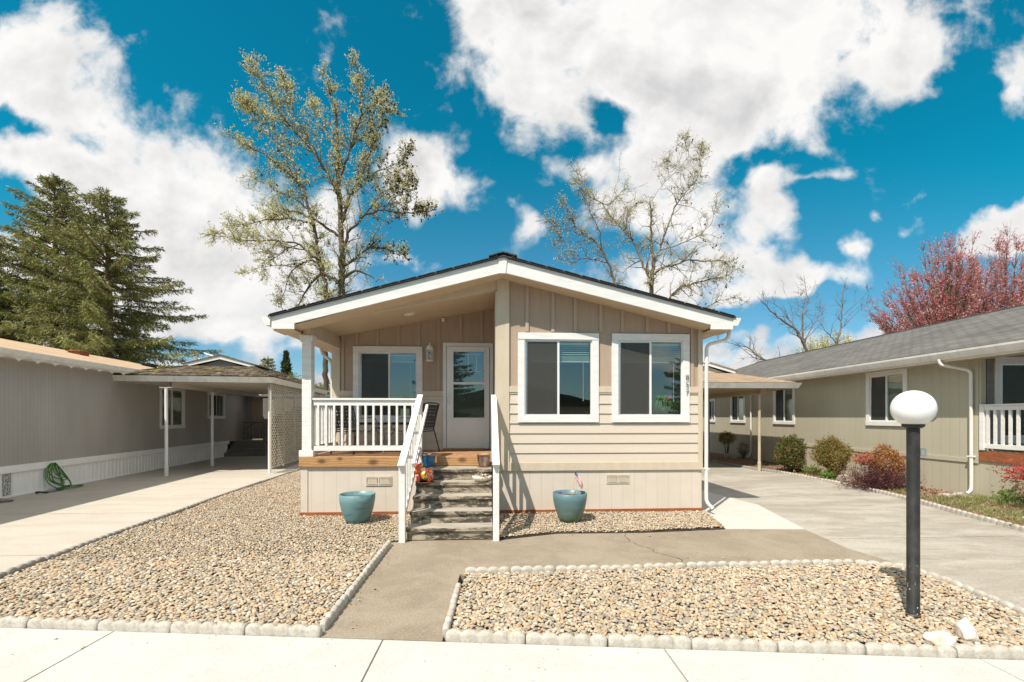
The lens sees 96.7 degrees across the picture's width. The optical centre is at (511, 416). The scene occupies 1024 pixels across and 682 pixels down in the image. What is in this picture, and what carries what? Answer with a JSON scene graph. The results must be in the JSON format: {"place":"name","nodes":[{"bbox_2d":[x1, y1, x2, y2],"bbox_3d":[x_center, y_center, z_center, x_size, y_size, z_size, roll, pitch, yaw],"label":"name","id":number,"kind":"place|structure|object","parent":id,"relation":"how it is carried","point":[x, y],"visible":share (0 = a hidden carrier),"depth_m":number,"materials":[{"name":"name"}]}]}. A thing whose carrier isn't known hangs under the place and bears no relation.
{"place":"outdoors","nodes":[
{"label":"outdoors","id":0,"kind":"place"},
{"bbox_2d":[0,454,300,571],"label":"driveway","id":1,"kind":"structure","parent":0,"point":[33,526],"depth_m":9.01,"materials":[{"name":"concrete"}]},
{"bbox_2d":[5,557,45,574],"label":"edging block","id":2,"kind":"structure","parent":1,"relation":"on","point":[19,568],"depth_m":5.00,"materials":[{"name":"grey concrete"}]},
{"bbox_2d":[45,545,78,560],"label":"edging block","id":3,"kind":"structure","parent":1,"relation":"on","point":[59,553],"depth_m":5.47,"materials":[{"name":"grey concrete"}]},
{"bbox_2d":[77,535,106,548],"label":"edging block","id":4,"kind":"structure","parent":1,"relation":"on","point":[87,542],"depth_m":5.96,"materials":[{"name":"grey concrete"}]},
{"bbox_2d":[0,338,272,497],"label":"grey house","id":5,"kind":"structure","parent":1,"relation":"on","point":[79,417],"depth_m":12.13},
{"bbox_2d":[45,463,83,489],"bbox_3d":[-10.575,1.376,10.786,0.441,0.628,0.781,0,0,-3],"label":"garden hose","id":6,"kind":"object","parent":5,"relation":"hanging from","point":[59,473],"visible":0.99,"depth_m":10.61,"materials":[{"name":"rubber"}]},
{"bbox_2d":[159,388,184,428],"bbox_3d":[-11.678,-0.315,15.604,0.142,1.420,1.500,0,0,-10],"label":"window","id":7,"kind":"structure","parent":5,"relation":"in","point":[171,424],"depth_m":15.66,"materials":[{"name":"white paint"}]},
{"bbox_2d":[207,393,225,418],"bbox_3d":[-12.196,-0.475,18.762,0.087,1.100,1.500,0,0,-10],"label":"window","id":8,"kind":"structure","parent":5,"relation":"in","point":[223,416],"depth_m":18.77,"materials":[{"name":"white paint"}]},
{"bbox_2d":[252,396,262,438],"bbox_3d":[-12.040,0.025,21.855,0.800,2.020,0.040,0,0,-10],"label":"entry door","id":9,"kind":"structure","parent":5,"relation":"in","point":[257,402],"depth_m":21.81,"materials":[{"name":"brown wood"}]},
{"bbox_2d":[112,353,327,475],"bbox_3d":[-9.795,-0.194,16.616,4.380,3.777,7.310,0,0,-10],"label":"carport","id":10,"kind":"object","parent":1,"relation":"on","point":[220,374],"visible":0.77,"depth_m":14.23,"materials":[{"name":"grey paint"}]},
{"bbox_2d":[197,79,342,393],"bbox_3d":[-11.433,-7.072,22.050,6.452,17.599,3.672,0,0,-29],"label":"budding tree","id":11,"kind":"object","parent":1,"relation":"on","point":[315,248],"visible":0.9,"depth_m":22.22,"materials":[{"name":"green plant"}]},
{"bbox_2d":[261,394,329,454],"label":"lattice screen","id":12,"kind":"structure","parent":1,"relation":"on","point":[265,417],"depth_m":20.74,"materials":[{"name":"grey paint"}]},
{"bbox_2d":[232,47,442,307],"bbox_3d":[-8.615,-8.519,23.496,10.576,20.434,4.678,0,0,-3],"label":"budding tree","id":13,"kind":"object","parent":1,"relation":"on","point":[397,180],"visible":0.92,"depth_m":23.21,"materials":[{"name":"green plant"}]},
{"bbox_2d":[0,470,409,626],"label":"gravel base","id":14,"kind":"object","parent":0,"point":[34,612],"visible":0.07,"depth_m":4.95,"materials":[{"name":"beige gravel"}]},
{"bbox_2d":[0,616,30,628],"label":"edging block","id":15,"kind":"structure","parent":14,"relation":"on","point":[12,622],"depth_m":3.66,"materials":[{"name":"concrete"}]},
{"bbox_2d":[27,617,100,630],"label":"edging block","id":16,"kind":"structure","parent":14,"relation":"on","point":[61,623],"depth_m":3.64,"materials":[{"name":"concrete"}]},
{"bbox_2d":[98,619,172,632],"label":"edging block","id":17,"kind":"structure","parent":14,"relation":"on","point":[124,625],"depth_m":3.59,"materials":[{"name":"concrete"}]},
{"bbox_2d":[170,620,246,634],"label":"edging block","id":18,"kind":"structure","parent":14,"relation":"on","point":[208,627],"depth_m":3.55,"materials":[{"name":"concrete"}]},
{"bbox_2d":[245,622,322,637],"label":"edging block","id":19,"kind":"structure","parent":14,"relation":"on","point":[286,630],"depth_m":3.52,"materials":[{"name":"concrete"}]},
{"bbox_2d":[339,491,375,524],"bbox_3d":[-2.437,1.435,7.172,0.552,0.460,0.552,0,0,-3],"label":"planter","id":20,"kind":"object","parent":14,"relation":"on","point":[356,507],"visible":0.97,"depth_m":6.99,"materials":[{"name":"blue ceramic"}]},
{"bbox_2d":[252,438,492,514],"bbox_3d":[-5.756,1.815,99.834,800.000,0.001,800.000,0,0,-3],"label":"ground","id":21,"kind":"structure","parent":0,"point":[491,478],"depth_m":12.99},
{"bbox_2d":[0,238,49,345],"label":"spruce tree","id":22,"kind":"object","parent":21,"relation":"on","point":[3,243],"visible":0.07,"depth_m":21.21,"materials":[{"name":"green plant"}]},
{"bbox_2d":[0,172,158,362],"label":"spruce tree","id":23,"kind":"object","parent":21,"relation":"on","point":[58,216],"visible":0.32,"depth_m":21.90,"materials":[{"name":"green plant"}]},
{"bbox_2d":[0,186,224,367],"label":"spruce tree","id":24,"kind":"object","parent":21,"relation":"on","point":[92,292],"visible":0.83,"depth_m":20.31,"materials":[{"name":"green plant"}]},
{"bbox_2d":[259,356,279,395],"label":"conifer","id":25,"kind":"object","parent":21,"relation":"on","point":[268,361],"visible":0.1,"depth_m":43.59,"materials":[{"name":"green plant"}]},
{"bbox_2d":[280,349,293,376],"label":"cypress","id":26,"kind":"object","parent":21,"relation":"on","point":[286,367],"visible":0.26,"depth_m":43.61,"materials":[{"name":"green plant"}]},
{"bbox_2d":[262,251,740,542],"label":"manufactured house","id":27,"kind":"structure","parent":21,"relation":"on","point":[538,382],"depth_m":7.93,"materials":[{"name":"beige wood"}]},
{"bbox_2d":[330,406,378,454],"bbox_3d":[-2.915,0.200,8.418,0.605,0.946,0.675,0,0,25],"label":"patio chair","id":28,"kind":"object","parent":27,"relation":"on","point":[354,422],"visible":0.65,"depth_m":8.21,"materials":[{"name":"metal"}]},
{"bbox_2d":[353,346,422,421],"bbox_3d":[-2.525,-0.662,9.299,1.390,1.545,0.142,0,0,-3],"label":"window","id":29,"kind":"structure","parent":27,"relation":"in","point":[358,351],"depth_m":9.25,"materials":[{"name":"white paint"}]},
{"bbox_2d":[394,402,439,453],"bbox_3d":[-1.781,0.200,8.626,0.675,0.946,0.605,0,0,25],"label":"patio chair","id":30,"kind":"object","parent":27,"relation":"on","point":[431,416],"visible":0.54,"depth_m":8.56,"materials":[{"name":"metal"}]},
{"bbox_2d":[414,462,434,482],"bbox_3d":[-1.360,0.857,7.093,0.319,0.322,0.310,0,0,-3],"label":"cat planter","id":31,"kind":"object","parent":27,"relation":"on","point":[425,475],"visible":0.97,"depth_m":7.03,"materials":[{"name":"orange ceramic"}]},
{"bbox_2d":[421,453,435,467],"bbox_3d":[-1.381,0.725,7.533,0.255,0.225,0.255,0,0,-3],"label":"flower pot","id":32,"kind":"object","parent":27,"relation":"on","point":[428,460],"visible":0.98,"depth_m":7.44,"materials":[{"name":"ceramic"}]},
{"bbox_2d":[442,448,482,450],"bbox_3d":[-0.984,0.653,9.158,0.810,0.030,0.262,0,0,-3],"label":"door mat","id":33,"kind":"object","parent":27,"relation":"on","point":[462,449],"depth_m":9.04,"materials":[{"name":"brown fabric"}]},
{"bbox_2d":[447,347,488,448],"bbox_3d":[-0.899,-0.392,9.302,0.865,2.085,0.084,0,0,-3],"label":"storm door","id":34,"kind":"structure","parent":27,"relation":"in","point":[461,432],"depth_m":9.31,"materials":[{"name":"white plastic"}]},
{"bbox_2d":[454,348,489,448],"bbox_3d":[-0.902,-0.382,9.385,0.880,2.105,0.098,0,0,-3],"label":"inner door","id":35,"kind":"structure","parent":27,"relation":"in","point":[468,366],"depth_m":9.39,"materials":[{"name":"white plastic"}]},
{"bbox_2d":[472,472,492,481],"bbox_3d":[-0.466,0.941,7.150,0.326,0.142,0.282,0,0,-3],"label":"shell bowl","id":36,"kind":"object","parent":27,"relation":"on","point":[478,477],"visible":1,"depth_m":7.08,"materials":[{"name":"beige ceramic"}]},
{"bbox_2d":[477,453,490,467],"bbox_3d":[-0.474,0.725,7.605,0.241,0.225,0.241,0,0,-3],"label":"flower pot","id":37,"kind":"object","parent":27,"relation":"on","point":[483,459],"visible":1,"depth_m":7.52,"materials":[{"name":"ceramic"}]},
{"bbox_2d":[518,332,598,421],"bbox_3d":[0.804,-0.680,7.938,1.411,1.550,0.142,0,0,-3],"label":"window","id":38,"kind":"structure","parent":27,"relation":"in","point":[523,337],"depth_m":7.90,"materials":[{"name":"white paint"}]},
{"bbox_2d":[611,333,689,421],"bbox_3d":[2.432,-0.680,8.032,1.389,1.550,0.142,0,0,-3],"label":"window","id":39,"kind":"structure","parent":27,"relation":"in","point":[619,340],"depth_m":7.99,"materials":[{"name":"white paint"}]},
{"bbox_2d":[714,273,828,361],"bbox_3d":[20.423,-4.726,35.395,9.829,12.874,4.449,0,0,-9],"label":"bare tree","id":40,"kind":"object","parent":21,"relation":"on","point":[802,339],"visible":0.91,"depth_m":35.41,"materials":[{"name":"brown plant"}]},
{"bbox_2d":[786,335,820,354],"bbox_3d":[26.413,-2.784,39.581,6.885,8.957,6.302,0,0,-3],"label":"yellow willow","id":41,"kind":"object","parent":21,"relation":"on","point":[810,347],"visible":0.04,"depth_m":39.96,"materials":[{"name":"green plant"}]},
{"bbox_2d":[813,329,857,347],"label":"yellow willow","id":42,"kind":"object","parent":21,"relation":"on","point":[821,342],"visible":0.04,"depth_m":41.29,"materials":[{"name":"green plant"}]},
{"bbox_2d":[811,277,876,344],"bbox_3d":[25.634,-4.633,35.001,4.224,12.688,3.494,0,0,-33],"label":"bare tree","id":43,"kind":"object","parent":21,"relation":"on","point":[841,327],"visible":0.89,"depth_m":35.41,"materials":[{"name":"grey plant"}]},
{"bbox_2d":[703,304,1023,503],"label":"sage house","id":44,"kind":"structure","parent":21,"relation":"on","point":[966,373],"depth_m":11.43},
{"bbox_2d":[710,398,714,421],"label":"window","id":45,"kind":"structure","parent":44,"relation":"in","point":[712,417],"depth_m":21.23,"materials":[{"name":"white paint"}]},
{"bbox_2d":[730,396,745,422],"bbox_3d":[9.421,-0.480,18.913,0.142,1.450,1.180,0,0,-1],"label":"window","id":46,"kind":"structure","parent":44,"relation":"in","point":[737,419],"depth_m":18.92,"materials":[{"name":"white paint"}]},
{"bbox_2d":[773,389,794,424],"bbox_3d":[9.488,-0.475,15.821,0.142,1.460,1.200,0,0,-1],"label":"window","id":47,"kind":"structure","parent":44,"relation":"in","point":[789,416],"depth_m":15.84,"materials":[{"name":"white paint"}]},
{"bbox_2d":[865,368,907,425],"bbox_3d":[9.584,-0.485,11.613,0.142,1.420,1.240,0,0,-1],"label":"window","id":48,"kind":"structure","parent":44,"relation":"in","point":[886,420],"depth_m":11.76,"materials":[{"name":"white paint"}]},
{"bbox_2d":[994,357,1023,443],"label":"window","id":49,"kind":"structure","parent":44,"relation":"in","point":[999,362],"depth_m":9.36,"materials":[{"name":"white paint"}]},
{"bbox_2d":[859,227,1023,333],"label":"red maple","id":50,"kind":"object","parent":21,"relation":"on","point":[949,300],"visible":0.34,"depth_m":29.07,"materials":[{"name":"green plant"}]},
{"bbox_2d":[925,225,1023,322],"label":"red maple","id":51,"kind":"object","parent":21,"relation":"on","point":[1005,299],"visible":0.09,"depth_m":29.59,"materials":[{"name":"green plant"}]},
{"bbox_2d":[0,628,1023,681],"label":"sidewalk","id":52,"kind":"structure","parent":0,"point":[40,655],"depth_m":3.12,"materials":[{"name":"concrete"}]},
{"bbox_2d":[11,533,921,680],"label":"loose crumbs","id":53,"kind":"object","parent":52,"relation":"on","point":[386,582],"visible":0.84,"depth_m":4.09,"materials":[{"name":"beige stone"}]},
{"bbox_2d":[0,0,1023,394],"label":"sky","id":54,"kind":"structure","parent":0,"point":[841,134],"materials":[{"name":"blue"}]},
{"bbox_2d":[320,515,888,641],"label":"front path","id":55,"kind":"structure","parent":0,"point":[410,600],"depth_m":5.49,"materials":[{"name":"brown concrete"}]},
{"bbox_2d":[319,594,347,632],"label":"edging block","id":56,"kind":"structure","parent":55,"relation":"on","point":[331,615],"depth_m":3.84,"materials":[{"name":"concrete"}]},
{"bbox_2d":[345,572,365,600],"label":"edging block","id":57,"kind":"structure","parent":55,"relation":"on","point":[355,585],"depth_m":4.45,"materials":[{"name":"concrete"}]},
{"bbox_2d":[362,554,379,576],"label":"edging block","id":58,"kind":"structure","parent":55,"relation":"on","point":[370,566],"depth_m":5.06,"materials":[{"name":"concrete"}]},
{"bbox_2d":[377,540,391,558],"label":"edging block","id":59,"kind":"structure","parent":55,"relation":"on","point":[386,546],"depth_m":5.67,"materials":[{"name":"concrete"}]},
{"bbox_2d":[443,603,455,641],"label":"edging block","id":60,"kind":"structure","parent":55,"relation":"on","point":[448,622],"depth_m":3.67,"materials":[{"name":"concrete"}]},
{"bbox_2d":[450,583,460,610],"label":"edging block","id":61,"kind":"structure","parent":55,"relation":"on","point":[455,594],"depth_m":4.18,"materials":[{"name":"concrete"}]},
{"bbox_2d":[465,566,509,573],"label":"edging block","id":62,"kind":"structure","parent":55,"relation":"on","point":[493,569],"depth_m":4.87,"materials":[{"name":"concrete"}]},
{"bbox_2d":[511,565,554,572],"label":"edging block","id":63,"kind":"structure","parent":55,"relation":"on","point":[530,569],"depth_m":4.90,"materials":[{"name":"concrete"}]},
{"bbox_2d":[556,564,599,572],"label":"edging block","id":64,"kind":"structure","parent":55,"relation":"on","point":[560,568],"depth_m":4.93,"materials":[{"name":"concrete"}]},
{"bbox_2d":[600,564,643,571],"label":"edging block","id":65,"kind":"structure","parent":55,"relation":"on","point":[625,566],"depth_m":4.97,"materials":[{"name":"concrete"}]},
{"bbox_2d":[643,562,685,569],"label":"edging block","id":66,"kind":"structure","parent":55,"relation":"on","point":[667,565],"depth_m":5.01,"materials":[{"name":"concrete"}]},
{"bbox_2d":[686,561,728,567],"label":"edging block","id":67,"kind":"structure","parent":55,"relation":"on","point":[709,564],"depth_m":5.05,"materials":[{"name":"concrete"}]},
{"bbox_2d":[728,561,770,567],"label":"edging block","id":68,"kind":"structure","parent":55,"relation":"on","point":[744,564],"depth_m":5.08,"materials":[{"name":"concrete"}]},
{"bbox_2d":[770,559,812,566],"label":"edging block","id":69,"kind":"structure","parent":55,"relation":"on","point":[791,562],"depth_m":5.11,"materials":[{"name":"concrete"}]},
{"bbox_2d":[812,559,854,565],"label":"edging block","id":70,"kind":"structure","parent":55,"relation":"on","point":[827,561],"depth_m":5.13,"materials":[{"name":"concrete"}]},
{"bbox_2d":[499,510,723,539],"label":"foundation gravel","id":71,"kind":"structure","parent":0,"point":[545,523],"depth_m":7.14,"materials":[{"name":"beige gravel"}]},
{"bbox_2d":[553,490,586,522],"bbox_3d":[0.927,1.409,7.285,0.552,0.512,0.552,0,0,-3],"label":"planter","id":72,"kind":"object","parent":71,"relation":"on","point":[569,505],"visible":1,"depth_m":7.10,"materials":[{"name":"blue ceramic"}]},
{"bbox_2d":[647,395,679,414],"bbox_3d":[2.752,-0.206,8.239,0.690,0.403,0.276,0,0,-3],"label":"potted plant","id":73,"kind":"object","parent":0,"point":[662,403],"visible":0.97,"depth_m":8.16,"materials":[{"name":"green plant"}]},
{"bbox_2d":[452,563,1023,646],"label":"gravel base","id":74,"kind":"object","parent":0,"point":[799,634],"visible":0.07,"depth_m":3.97,"materials":[{"name":"beige gravel"}]},
{"bbox_2d":[446,628,524,643],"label":"edging block","id":75,"kind":"structure","parent":74,"relation":"on","point":[484,636],"depth_m":3.42,"materials":[{"name":"concrete"}]},
{"bbox_2d":[526,631,606,646],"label":"edging block","id":76,"kind":"structure","parent":74,"relation":"on","point":[565,639],"depth_m":3.38,"materials":[{"name":"concrete"}]},
{"bbox_2d":[608,633,691,649],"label":"edging block","id":77,"kind":"structure","parent":74,"relation":"on","point":[664,642],"depth_m":3.34,"materials":[{"name":"concrete"}]},
{"bbox_2d":[691,637,777,651],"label":"edging block","id":78,"kind":"structure","parent":74,"relation":"on","point":[735,644],"depth_m":3.30,"materials":[{"name":"concrete"}]},
{"bbox_2d":[776,639,865,654],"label":"edging block","id":79,"kind":"structure","parent":74,"relation":"on","point":[824,647],"depth_m":3.27,"materials":[{"name":"concrete"}]},
{"bbox_2d":[854,559,904,566],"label":"edging block","id":80,"kind":"structure","parent":74,"relation":"on","point":[861,561],"depth_m":5.07,"materials":[{"name":"concrete"}]},
{"bbox_2d":[864,642,956,657],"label":"edging block","id":81,"kind":"structure","parent":74,"relation":"on","point":[908,650],"depth_m":3.22,"materials":[{"name":"concrete"}]},
{"bbox_2d":[890,390,937,618],"bbox_3d":[3.336,0.762,3.783,0.300,1.965,0.300,0,0,-3],"label":"lamp post","id":82,"kind":"object","parent":74,"relation":"on","point":[913,412],"visible":0.98,"depth_m":3.74,"materials":[{"name":"black metal"}]},
{"bbox_2d":[922,631,956,647],"bbox_3d":[3.118,1.622,3.309,0.111,0.133,0.202,5,-12,-26],"label":"rock","id":83,"kind":"object","parent":74,"relation":"on","point":[940,638],"visible":0.84,"depth_m":3.28,"materials":[{"name":"white stone"}]},
{"bbox_2d":[954,617,978,643],"bbox_3d":[3.399,1.594,3.395,0.133,0.183,0.127,0,0,8],"label":"rock","id":84,"kind":"object","parent":74,"relation":"on","point":[965,629],"visible":0.88,"depth_m":3.37,"materials":[{"name":"white stone"}]},
{"bbox_2d":[954,644,1023,659],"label":"edging block","id":85,"kind":"structure","parent":74,"relation":"on","point":[997,651],"depth_m":3.19,"materials":[{"name":"concrete"}]},
{"bbox_2d":[702,490,803,529],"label":"side slab","id":86,"kind":"structure","parent":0,"point":[729,513],"depth_m":7.80,"materials":[{"name":"concrete"}]},
{"bbox_2d":[702,461,1023,607],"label":"driveway","id":87,"kind":"structure","parent":0,"point":[985,557],"depth_m":6.99,"materials":[{"name":"concrete"}]},
{"bbox_2d":[535,173,626,286],"bbox_3d":[3.651,-4.874,22.457,4.470,13.152,3.055,0,0,-29],"label":"bare tree","id":88,"kind":"object","parent":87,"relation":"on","point":[584,233],"visible":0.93,"depth_m":22.14,"materials":[{"name":"brown plant"}]},
{"bbox_2d":[703,361,801,471],"bbox_3d":[6.584,-0.107,17.506,4.160,3.605,7.700,0,0,-1],"label":"carport","id":89,"kind":"object","parent":87,"relation":"on","point":[724,382],"visible":0.59,"depth_m":14.16,"materials":[{"name":"brown"}]},
{"bbox_2d":[904,565,952,582],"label":"edging block","id":90,"kind":"structure","parent":87,"relation":"on","point":[936,575],"depth_m":4.68,"materials":[{"name":"concrete"}]},
{"bbox_2d":[949,580,1000,603],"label":"edging block","id":91,"kind":"structure","parent":87,"relation":"on","point":[981,593],"depth_m":4.26,"materials":[{"name":"concrete"}]},
{"bbox_2d":[998,601,1023,614],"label":"edging block","id":92,"kind":"structure","parent":87,"relation":"on","point":[1011,606],"depth_m":3.94,"materials":[{"name":"concrete"}]},
{"bbox_2d":[703,451,1023,525],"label":"planting bed","id":93,"kind":"object","parent":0,"point":[739,460],"visible":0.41,"depth_m":10.25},
{"bbox_2d":[568,126,750,310],"bbox_3d":[8.317,-7.341,25.144,10.540,18.098,4.455,0,0,3],"label":"spreading tree","id":94,"kind":"object","parent":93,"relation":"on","point":[651,283],"visible":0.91,"depth_m":25.01,"materials":[{"name":"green plant"}]},
{"bbox_2d":[718,431,736,453],"bbox_3d":[8.697,1.090,18.420,0.754,1.093,0.778,0,0,36],"label":"nandina","id":95,"kind":"object","parent":93,"relation":"on","point":[730,436],"visible":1,"depth_m":18.35,"materials":[{"name":"green plant"}]},
{"bbox_2d":[771,434,808,471],"bbox_3d":[8.280,1.064,13.536,0.939,1.221,1.091,0,0,22],"label":"green shrub","id":96,"kind":"object","parent":93,"relation":"on","point":[796,461],"visible":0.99,"depth_m":13.41,"materials":[{"name":"green plant"}]},
{"bbox_2d":[817,468,836,478],"bbox_3d":[8.376,1.526,12.068,0.428,0.334,0.535,0,0,43],"label":"weed clump","id":97,"kind":"object","parent":93,"relation":"on","point":[826,474],"visible":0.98,"depth_m":12.00,"materials":[{"name":"green plant"}]},
{"bbox_2d":[808,432,855,475],"bbox_3d":[8.621,1.022,12.241,1.066,1.235,0.980,0,0,-3],"label":"golden shrub","id":98,"kind":"object","parent":93,"relation":"on","point":[827,456],"visible":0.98,"depth_m":12.13,"materials":[{"name":"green plant"}]},
{"bbox_2d":[849,451,878,465],"bbox_3d":[8.729,1.060,11.296,0.616,0.436,0.561,0,0,35],"label":"coral shrub","id":99,"kind":"object","parent":93,"relation":"on","point":[860,459],"visible":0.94,"depth_m":11.23,"materials":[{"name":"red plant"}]},
{"bbox_2d":[831,460,931,492],"bbox_3d":[8.560,1.411,10.739,1.889,0.924,1.908,0,0,-3],"label":"barberry","id":100,"kind":"object","parent":93,"relation":"on","point":[875,481],"visible":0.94,"depth_m":10.39,"materials":[{"name":"red plant"}]},
{"bbox_2d":[866,442,905,480],"bbox_3d":[9.106,1.129,11.029,0.828,1.017,0.917,0,0,-3],"label":"orange shrub","id":101,"kind":"object","parent":93,"relation":"on","point":[883,453],"visible":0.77,"depth_m":10.91,"materials":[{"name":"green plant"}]},
{"bbox_2d":[752,459,1023,524],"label":"bark chips","id":102,"kind":"object","parent":93,"relation":"on","point":[935,492],"visible":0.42,"depth_m":9.39,"materials":[{"name":"wood"}]},
{"bbox_2d":[940,505,966,515],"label":"edging block","id":103,"kind":"structure","parent":93,"relation":"on","point":[952,510],"depth_m":8.04,"materials":[{"name":"concrete"}]},
{"bbox_2d":[965,512,997,524],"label":"edging block","id":104,"kind":"structure","parent":93,"relation":"on","point":[982,518],"depth_m":7.44,"materials":[{"name":"concrete"}]},
{"bbox_2d":[986,458,1023,498],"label":"japanese maple","id":105,"kind":"object","parent":93,"relation":"on","point":[1020,473],"visible":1,"depth_m":8.06,"materials":[{"name":"red plant"}]},
{"bbox_2d":[990,486,1023,502],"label":"weed clump","id":106,"kind":"object","parent":93,"relation":"on","point":[1005,496],"visible":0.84,"depth_m":8.62,"materials":[{"name":"green plant"}]},
{"bbox_2d":[996,520,1023,531],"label":"edging block","id":107,"kind":"structure","parent":93,"relation":"on","point":[1010,525],"depth_m":6.94,"materials":[{"name":"concrete"}]},
{"bbox_2d":[880,485,1023,524],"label":"grass","id":108,"kind":"structure","parent":0,"point":[981,498],"depth_m":8.39,"materials":[{"name":"green plant"}]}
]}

